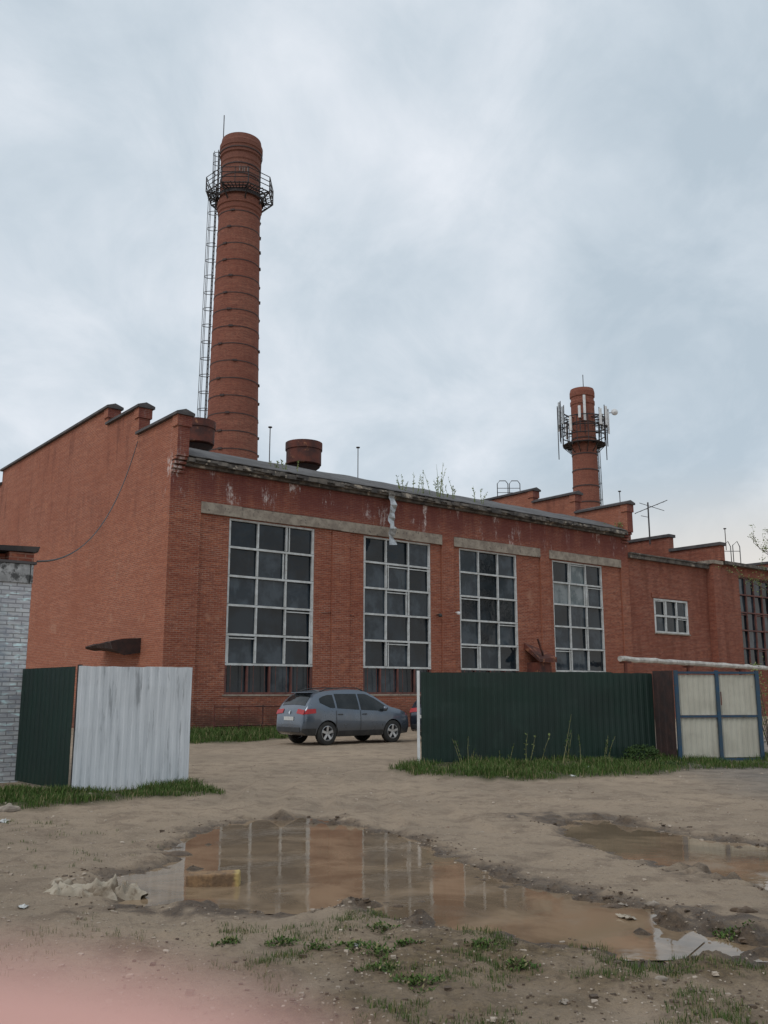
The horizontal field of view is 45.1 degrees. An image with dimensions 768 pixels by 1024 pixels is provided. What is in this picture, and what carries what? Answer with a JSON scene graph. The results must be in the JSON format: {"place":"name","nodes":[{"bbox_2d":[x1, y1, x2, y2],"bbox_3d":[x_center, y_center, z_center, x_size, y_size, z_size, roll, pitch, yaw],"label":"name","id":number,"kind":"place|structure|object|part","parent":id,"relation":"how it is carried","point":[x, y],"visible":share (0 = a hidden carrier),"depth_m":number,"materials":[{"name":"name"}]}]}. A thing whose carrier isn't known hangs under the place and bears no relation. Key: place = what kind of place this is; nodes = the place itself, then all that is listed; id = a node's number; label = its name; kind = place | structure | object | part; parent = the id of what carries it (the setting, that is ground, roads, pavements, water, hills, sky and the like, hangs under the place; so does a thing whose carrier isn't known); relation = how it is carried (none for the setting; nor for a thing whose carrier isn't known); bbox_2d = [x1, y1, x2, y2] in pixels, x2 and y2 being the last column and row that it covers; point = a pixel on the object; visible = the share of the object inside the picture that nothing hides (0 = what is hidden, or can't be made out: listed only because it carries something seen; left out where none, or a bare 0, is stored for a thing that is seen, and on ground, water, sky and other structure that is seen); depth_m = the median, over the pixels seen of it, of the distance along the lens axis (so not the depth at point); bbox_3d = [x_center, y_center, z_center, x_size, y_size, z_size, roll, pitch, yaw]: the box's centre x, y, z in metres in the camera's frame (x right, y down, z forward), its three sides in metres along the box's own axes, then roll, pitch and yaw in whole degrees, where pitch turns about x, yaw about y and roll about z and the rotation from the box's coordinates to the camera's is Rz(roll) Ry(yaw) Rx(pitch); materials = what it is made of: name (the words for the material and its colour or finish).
{"place":"outdoors","nodes":[
{"label":"outdoors","id":0,"kind":"place"},
{"bbox_2d":[4,819,158,868],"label":"grass","id":1,"kind":"structure","parent":0,"point":[51,822],"depth_m":9.86,"materials":[{"name":"green plant"}]},
{"bbox_2d":[0,776,225,808],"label":"grass","id":2,"kind":"structure","parent":0,"point":[18,793],"depth_m":13.92,"materials":[{"name":"green plant"}]},
{"bbox_2d":[0,909,252,970],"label":"grass","id":3,"kind":"structure","parent":0,"point":[228,967],"depth_m":5.83,"materials":[{"name":"green plant"}]},
{"bbox_2d":[0,959,301,1023],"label":"finger","id":4,"kind":"object","parent":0,"point":[31,992],"visible":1,"depth_m":0.01},
{"bbox_2d":[0,716,767,1023],"bbox_3d":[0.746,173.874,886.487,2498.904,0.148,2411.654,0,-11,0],"label":"ground","id":5,"kind":"structure","parent":0,"point":[274,758],"depth_m":7.83,"materials":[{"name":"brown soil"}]},
{"bbox_2d":[0,803,19,812],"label":"stone","id":6,"kind":"object","parent":5,"relation":"on","point":[9,807],"visible":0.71,"depth_m":12.28,"materials":[{"name":"beige stone"}]},
{"bbox_2d":[0,545,39,782],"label":"shed","id":7,"kind":"structure","parent":5,"relation":"on","point":[17,563],"depth_m":16.51,"materials":[{"name":"white brick"}]},
{"bbox_2d":[36,441,137,561],"bbox_3d":[-8.343,-1.025,27.871,0.036,7.983,21.006,2,-11,-11],"label":"overhead cable","id":8,"kind":"object","parent":7,"relation":"attached to","point":[100,525],"visible":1,"depth_m":25.58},
{"bbox_2d":[15,665,82,787],"bbox_3d":[-5.708,3.620,15.559,0.132,2.030,2.435,10,-15,-41],"label":"fence section","id":9,"kind":"object","parent":5,"relation":"on","point":[45,728],"visible":0.94,"depth_m":15.41,"materials":[{"name":"metal"}]},
{"bbox_2d":[43,874,147,900],"bbox_3d":[-2.349,2.978,7.387,0.983,0.185,0.610,-3,-11,14],"label":"crumpled cloth","id":10,"kind":"object","parent":5,"relation":"on","point":[111,888],"visible":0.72,"depth_m":7.27,"materials":[{"name":"beige fabric"}]},
{"bbox_2d":[72,666,192,790],"bbox_3d":[-4.131,3.555,15.283,2.023,1.984,0.120,9,-14,-39],"label":"gate leaf","id":11,"kind":"object","parent":5,"relation":"on","point":[132,726],"visible":0.91,"depth_m":15.21,"materials":[{"name":"white paint"}]},
{"bbox_2d":[162,850,191,855],"bbox_3d":[-2.074,3.427,9.254,0.204,0.063,0.311,-36,-38,72],"label":"mud lump","id":12,"kind":"object","parent":5,"relation":"on","point":[179,853],"visible":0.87,"depth_m":9.22,"materials":[{"name":"brown soil"}]},
{"bbox_2d":[210,935,240,945],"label":"weed clump","id":13,"kind":"object","parent":5,"relation":"on","point":[226,939],"visible":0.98,"depth_m":5.85,"materials":[{"name":"green plant"}]},
{"bbox_2d":[197,115,273,459],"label":"chimney","id":14,"kind":"object","parent":5,"relation":"on","point":[234,385],"visible":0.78,"depth_m":78.56,"materials":[{"name":"brick"}]},
{"bbox_2d":[190,722,288,743],"bbox_3d":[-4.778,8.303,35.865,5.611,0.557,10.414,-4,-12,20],"label":"grass","id":15,"kind":"structure","parent":5,"relation":"on","point":[258,731],"depth_m":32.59,"materials":[{"name":"green plant"}]},
{"bbox_2d":[213,705,280,728],"bbox_3d":[-4.249,8.029,35.809,5.257,1.100,0.060,9,-14,-38],"label":"railing","id":16,"kind":"object","parent":5,"relation":"on","point":[238,725],"visible":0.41,"depth_m":34.91,"materials":[{"name":"metal"}]},
{"bbox_2d":[259,935,305,946],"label":"weed clump","id":17,"kind":"object","parent":5,"relation":"on","point":[279,942],"visible":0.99,"depth_m":5.88,"materials":[{"name":"green plant"}]},
{"bbox_2d":[296,937,330,952],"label":"weed clump","id":18,"kind":"object","parent":5,"relation":"on","point":[313,945],"visible":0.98,"depth_m":5.66,"materials":[{"name":"green plant"}]},
{"bbox_2d":[0,402,634,729],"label":"factory building","id":19,"kind":"structure","parent":5,"relation":"on","point":[230,580],"depth_m":41.26,"materials":[{"name":"red brick"}]},
{"bbox_2d":[189,417,215,450],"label":"roof ventilator","id":20,"kind":"object","parent":19,"relation":"on","point":[202,433],"visible":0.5,"depth_m":44.86,"materials":[{"name":"metal"}]},
{"bbox_2d":[222,518,314,695],"bbox_3d":[-4.666,3.964,38.051,4.330,7.076,0.232,9,-14,-38],"label":"window","id":21,"kind":"structure","parent":19,"relation":"in","point":[270,584],"depth_m":38.05,"materials":[{"name":"grey glass"}]},
{"bbox_2d":[268,426,271,461],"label":"roof pole","id":22,"kind":"object","parent":19,"relation":"on","point":[270,427],"visible":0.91,"depth_m":45.47,"materials":[{"name":"grey metal"}]},
{"bbox_2d":[269,460,299,471],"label":"roof weed","id":23,"kind":"object","parent":19,"relation":"on","point":[285,464],"visible":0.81,"depth_m":39.46,"materials":[{"name":"green plant"}]},
{"bbox_2d":[285,439,321,476],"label":"roof ventilator","id":24,"kind":"object","parent":19,"relation":"on","point":[307,453],"visible":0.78,"depth_m":46.67,"materials":[{"name":"metal"}]},
{"bbox_2d":[363,536,430,695],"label":"window","id":25,"kind":"structure","parent":19,"relation":"in","point":[396,586],"depth_m":42.17,"materials":[{"name":"grey glass"}]},
{"bbox_2d":[396,472,419,492],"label":"roof weed","id":26,"kind":"object","parent":19,"relation":"on","point":[406,483],"visible":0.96,"depth_m":43.73,"materials":[{"name":"green plant"}]},
{"bbox_2d":[420,463,446,496],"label":"roof weed","id":27,"kind":"object","parent":19,"relation":"on","point":[437,489],"visible":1,"depth_m":44.53,"materials":[{"name":"green plant"}]},
{"bbox_2d":[442,477,455,500],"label":"roof weed","id":28,"kind":"object","parent":19,"relation":"on","point":[451,491],"visible":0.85,"depth_m":45.55,"materials":[{"name":"green plant"}]},
{"bbox_2d":[472,488,487,503],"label":"roof weed","id":29,"kind":"object","parent":19,"relation":"on","point":[480,496],"visible":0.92,"depth_m":46.62,"materials":[{"name":"green plant"}]},
{"bbox_2d":[459,548,518,672],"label":"window","id":30,"kind":"structure","parent":19,"relation":"in","point":[488,580],"depth_m":45.93,"materials":[{"name":"grey glass"}]},
{"bbox_2d":[497,480,519,496],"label":"roof ladder hooks","id":31,"kind":"object","parent":19,"relation":"attached to","point":[509,488],"visible":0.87,"depth_m":61.42,"materials":[{"name":"metal"}]},
{"bbox_2d":[552,560,605,671],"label":"window","id":32,"kind":"structure","parent":19,"relation":"in","point":[577,588],"depth_m":50.14,"materials":[{"name":"grey glass"}]},
{"bbox_2d":[276,685,407,744],"bbox_3d":[-1.215,6.327,29.039,4.236,1.802,1.999,9,-14,-38],"label":"parked car","id":33,"kind":"object","parent":5,"relation":"on","point":[327,715],"visible":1,"depth_m":28.10,"materials":[{"name":"grey metal"}]},
{"bbox_3d":[-2.623,5.693,28.023,0.271,0.324,1.227,9,-14,-38],"label":"rear window","id":34,"kind":"part","parent":33,"relation":"part of","materials":[{"name":"grey glass"}]},
{"bbox_3d":[-1.726,5.694,27.791,0.521,0.389,0.198,9,-14,-38],"label":"quarter window","id":35,"kind":"part","parent":33,"relation":"part of","materials":[{"name":"black glass"}]},
{"bbox_3d":[-1.142,5.799,28.248,0.828,0.477,0.213,9,-14,-38],"label":"side window","id":36,"kind":"part","parent":33,"relation":"part of","materials":[{"name":"black glass"}]},
{"bbox_3d":[-0.374,5.942,28.857,1.023,0.526,0.232,9,-14,-38],"label":"side window","id":37,"kind":"part","parent":33,"relation":"part of","materials":[{"name":"black glass"}]},
{"bbox_2d":[330,938,385,950],"bbox_3d":[-0.189,2.688,5.775,0.313,0.069,0.332,-8,-14,35],"label":"weed clump","id":38,"kind":"object","parent":5,"relation":"on","point":[352,942],"visible":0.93,"depth_m":5.74,"materials":[{"name":"green plant"}]},
{"bbox_2d":[352,944,395,960],"bbox_3d":[-0.057,2.632,5.546,0.270,0.072,0.224,0,-11,0],"label":"weed clump","id":39,"kind":"object","parent":5,"relation":"on","point":[376,949],"visible":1,"depth_m":5.56,"materials":[{"name":"green plant"}]},
{"bbox_2d":[354,958,401,972],"bbox_3d":[-0.035,2.585,5.273,0.277,0.074,0.258,0,-11,0],"label":"weed clump","id":40,"kind":"object","parent":5,"relation":"on","point":[380,963],"visible":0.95,"depth_m":5.26,"materials":[{"name":"green plant"}]},
{"bbox_2d":[366,919,401,933],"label":"weed clump","id":41,"kind":"object","parent":5,"relation":"on","point":[377,924],"visible":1,"depth_m":6.15,"materials":[{"name":"green plant"}]},
{"bbox_2d":[389,904,402,907],"bbox_3d":[0.094,2.998,7.012,0.107,0.053,0.059,-4,-12,20],"label":"mud lump","id":42,"kind":"object","parent":5,"relation":"on","point":[398,905],"visible":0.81,"depth_m":7.00,"materials":[{"name":"brown soil"}]},
{"bbox_2d":[110,818,704,960],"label":"puddle","id":43,"kind":"object","parent":5,"relation":"on","point":[298,865],"visible":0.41,"depth_m":7.66,"materials":[{"name":"liquid"}]},
{"bbox_2d":[186,870,240,886],"bbox_3d":[-1.439,3.111,7.808,0.440,0.130,0.160,-1,-9,-4],"label":"foam block","id":44,"kind":"object","parent":43,"relation":"on","point":[224,878],"depth_m":7.74,"materials":[{"name":"yellow plastic"}]},
{"bbox_2d":[616,913,635,918],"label":"litter","id":45,"kind":"object","parent":43,"relation":"on","point":[627,916],"visible":1,"depth_m":6.65,"materials":[{"name":"fabric"}]},
{"bbox_2d":[393,937,424,946],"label":"weed clump","id":46,"kind":"object","parent":5,"relation":"on","point":[402,940],"visible":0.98,"depth_m":5.83,"materials":[{"name":"green plant"}]},
{"bbox_2d":[55,813,767,1023],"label":"mud crumbs","id":47,"kind":"object","parent":5,"relation":"on","point":[591,996],"visible":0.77,"depth_m":5.48,"materials":[{"name":"brown soil"}]},
{"bbox_2d":[410,696,420,735],"bbox_3d":[2.905,6.689,30.904,4.236,1.802,1.999,9,-14,-39],"label":"parked car","id":48,"kind":"object","parent":5,"relation":"on","point":[413,717],"visible":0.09,"depth_m":29.98,"materials":[{"name":"metal"}]},
{"bbox_2d":[388,971,456,995],"bbox_3d":[0.209,2.535,4.997,0.379,0.066,0.311,0,-11,0],"label":"weed clump","id":49,"kind":"object","parent":5,"relation":"on","point":[420,979],"visible":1,"depth_m":5.02,"materials":[{"name":"green plant"}]},
{"bbox_2d":[452,736,475,762],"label":"tall weed","id":50,"kind":"object","parent":5,"relation":"on","point":[459,752],"visible":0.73,"depth_m":19.42,"materials":[{"name":"green plant"}]},
{"bbox_2d":[463,935,502,950],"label":"weed clump","id":51,"kind":"object","parent":5,"relation":"on","point":[486,943],"visible":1,"depth_m":5.77,"materials":[{"name":"green plant"}]},
{"bbox_2d":[498,745,515,761],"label":"tall weed","id":52,"kind":"object","parent":5,"relation":"on","point":[507,755],"visible":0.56,"depth_m":19.42,"materials":[{"name":"green plant"}]},
{"bbox_2d":[499,955,540,970],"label":"weed clump","id":53,"kind":"object","parent":5,"relation":"on","point":[520,964],"visible":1,"depth_m":5.33,"materials":[{"name":"green plant"}]},
{"bbox_2d":[417,671,655,762],"bbox_3d":[3.530,4.719,21.031,5.759,2.160,0.146,2,-11,-12],"label":"fence","id":54,"kind":"object","parent":5,"relation":"on","point":[490,714],"visible":0.86,"depth_m":20.97,"materials":[{"name":"metal"}]},
{"bbox_2d":[524,733,549,760],"bbox_3d":[3.213,5.025,19.392,0.584,0.777,0.148,0,-11,0],"label":"tall weed","id":55,"kind":"object","parent":5,"relation":"on","point":[534,745],"visible":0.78,"depth_m":19.41,"materials":[{"name":"green plant"}]},
{"bbox_2d":[563,715,581,763],"bbox_3d":[3.939,4.847,19.473,0.461,1.158,0.234,1,-11,-8],"label":"tall weed","id":56,"kind":"object","parent":5,"relation":"on","point":[568,754],"visible":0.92,"depth_m":19.43,"materials":[{"name":"green plant"}]},
{"bbox_2d":[389,749,767,780],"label":"grass","id":57,"kind":"structure","parent":5,"relation":"on","point":[493,768],"depth_m":18.52,"materials":[{"name":"green plant"}]},
{"bbox_2d":[557,375,617,508],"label":"chimney","id":58,"kind":"object","parent":5,"relation":"on","point":[584,445],"visible":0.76,"depth_m":112.47,"materials":[{"name":"brick"}]},
{"bbox_2d":[603,736,614,760],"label":"tall weed","id":59,"kind":"object","parent":5,"relation":"on","point":[606,748],"visible":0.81,"depth_m":19.42,"materials":[{"name":"green plant"}]},
{"bbox_2d":[600,903,625,908],"bbox_3d":[1.736,2.997,7.018,0.175,0.052,0.139,8,-13,-34],"label":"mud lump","id":60,"kind":"object","parent":5,"relation":"on","point":[613,905],"visible":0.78,"depth_m":7.00,"materials":[{"name":"brown soil"}]},
{"bbox_2d":[622,744,661,762],"bbox_3d":[5.680,5.351,20.367,0.838,0.483,0.892,0,-11,0],"label":"shrub","id":61,"kind":"object","parent":5,"relation":"on","point":[654,751],"visible":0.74,"depth_m":20.24,"materials":[{"name":"green plant"}]},
{"bbox_2d":[644,901,659,905],"bbox_3d":[2.027,2.964,6.983,0.114,0.049,0.068,0,-11,0],"label":"stone","id":62,"kind":"object","parent":5,"relation":"on","point":[652,903],"visible":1,"depth_m":6.97,"materials":[{"name":"grey stone"}]},
{"bbox_2d":[654,976,667,981],"bbox_3d":[1.523,2.563,5.071,0.082,0.035,0.049,0,-11,0],"label":"stone","id":63,"kind":"object","parent":5,"relation":"on","point":[663,978],"visible":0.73,"depth_m":5.07,"materials":[{"name":"grey stone"}]},
{"bbox_2d":[559,820,767,889],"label":"puddle","id":64,"kind":"object","parent":5,"relation":"on","point":[747,862],"visible":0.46,"depth_m":9.63,"materials":[{"name":"liquid"}]},
{"bbox_2d":[652,670,676,756],"bbox_3d":[6.460,4.703,21.314,0.035,2.060,0.626,6,-12,-28],"label":"fence section","id":65,"kind":"object","parent":5,"relation":"on","point":[664,712],"visible":0.88,"depth_m":21.30,"materials":[{"name":"brown metal"}]},
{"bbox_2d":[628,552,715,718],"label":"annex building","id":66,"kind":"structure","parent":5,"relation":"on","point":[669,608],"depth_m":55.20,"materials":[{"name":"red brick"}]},
{"bbox_2d":[635,500,666,544],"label":"roof antenna","id":67,"kind":"object","parent":66,"relation":"on","point":[648,507],"visible":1,"depth_m":61.05,"materials":[{"name":"metal"}]},
{"bbox_2d":[653,598,690,635],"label":"window","id":68,"kind":"structure","parent":66,"relation":"in","point":[670,619],"depth_m":55.42,"materials":[{"name":"grey paint"}]},
{"bbox_2d":[627,534,767,717],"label":"workshop building","id":69,"kind":"structure","parent":5,"relation":"on","point":[738,613],"depth_m":60.10,"materials":[{"name":"red brick"}]},
{"bbox_2d":[724,541,740,562],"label":"roof ladder hooks","id":70,"kind":"object","parent":69,"relation":"attached to","point":[730,551],"visible":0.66,"depth_m":60.62,"materials":[{"name":"metal"}]},
{"bbox_2d":[738,577,767,665],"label":"window","id":71,"kind":"structure","parent":69,"relation":"in","point":[756,619],"depth_m":61.20,"materials":[{"name":"grey glass"}]},
{"bbox_2d":[663,934,767,962],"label":"puddle","id":72,"kind":"object","parent":5,"relation":"on","point":[729,948],"visible":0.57,"depth_m":5.92,"materials":[{"name":"liquid"}]},
{"bbox_2d":[673,670,764,759],"bbox_3d":[7.653,4.652,21.003,2.074,2.080,0.265,2,-11,-9],"label":"gate leaf","id":73,"kind":"object","parent":5,"relation":"on","point":[700,700],"visible":0.98,"depth_m":21.11,"materials":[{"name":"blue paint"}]},
{"bbox_2d":[709,919,755,941],"bbox_3d":[2.327,2.779,6.158,0.308,0.140,0.272,0,-11,0],"label":"weed clump","id":74,"kind":"object","parent":5,"relation":"on","point":[723,934],"visible":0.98,"depth_m":6.15,"materials":[{"name":"green plant"}]},
{"bbox_2d":[718,524,767,596],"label":"tree","id":75,"kind":"object","parent":5,"relation":"on","point":[754,539],"visible":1,"depth_m":45.85,"materials":[{"name":"green plant"}]},
{"bbox_2d":[730,906,757,912],"bbox_3d":[2.603,2.882,6.693,0.175,0.064,0.095,2,-11,-9],"label":"mud lump","id":76,"kind":"object","parent":5,"relation":"on","point":[745,909],"visible":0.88,"depth_m":6.66,"materials":[{"name":"brown soil"}]},
{"bbox_2d":[748,656,767,744],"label":"shrub","id":77,"kind":"object","parent":5,"relation":"on","point":[765,730],"visible":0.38,"depth_m":22.02,"materials":[{"name":"green plant"}]},
{"bbox_2d":[0,0,767,563],"label":"sky","id":78,"kind":"structure","parent":0,"point":[481,209],"materials":[{"name":"grey"}]},
{"bbox_2d":[217,908,767,1023],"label":"grass","id":79,"kind":"structure","parent":0,"point":[497,965],"depth_m":5.25,"materials":[{"name":"green plant"}]},
{"bbox_2d":[559,998,570,1003],"bbox_3d":[0.918,2.484,4.698,0.050,0.011,0.072,-9,-14,39],"label":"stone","id":80,"kind":"object","parent":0,"point":[564,1001],"visible":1,"depth_m":4.70,"materials":[{"name":"stone"}]},
{"bbox_2d":[618,656,767,717],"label":"overhead pipe","id":81,"kind":"object","parent":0,"point":[625,660],"visible":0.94,"depth_m":51.86,"materials":[{"name":"metal"}]}
]}

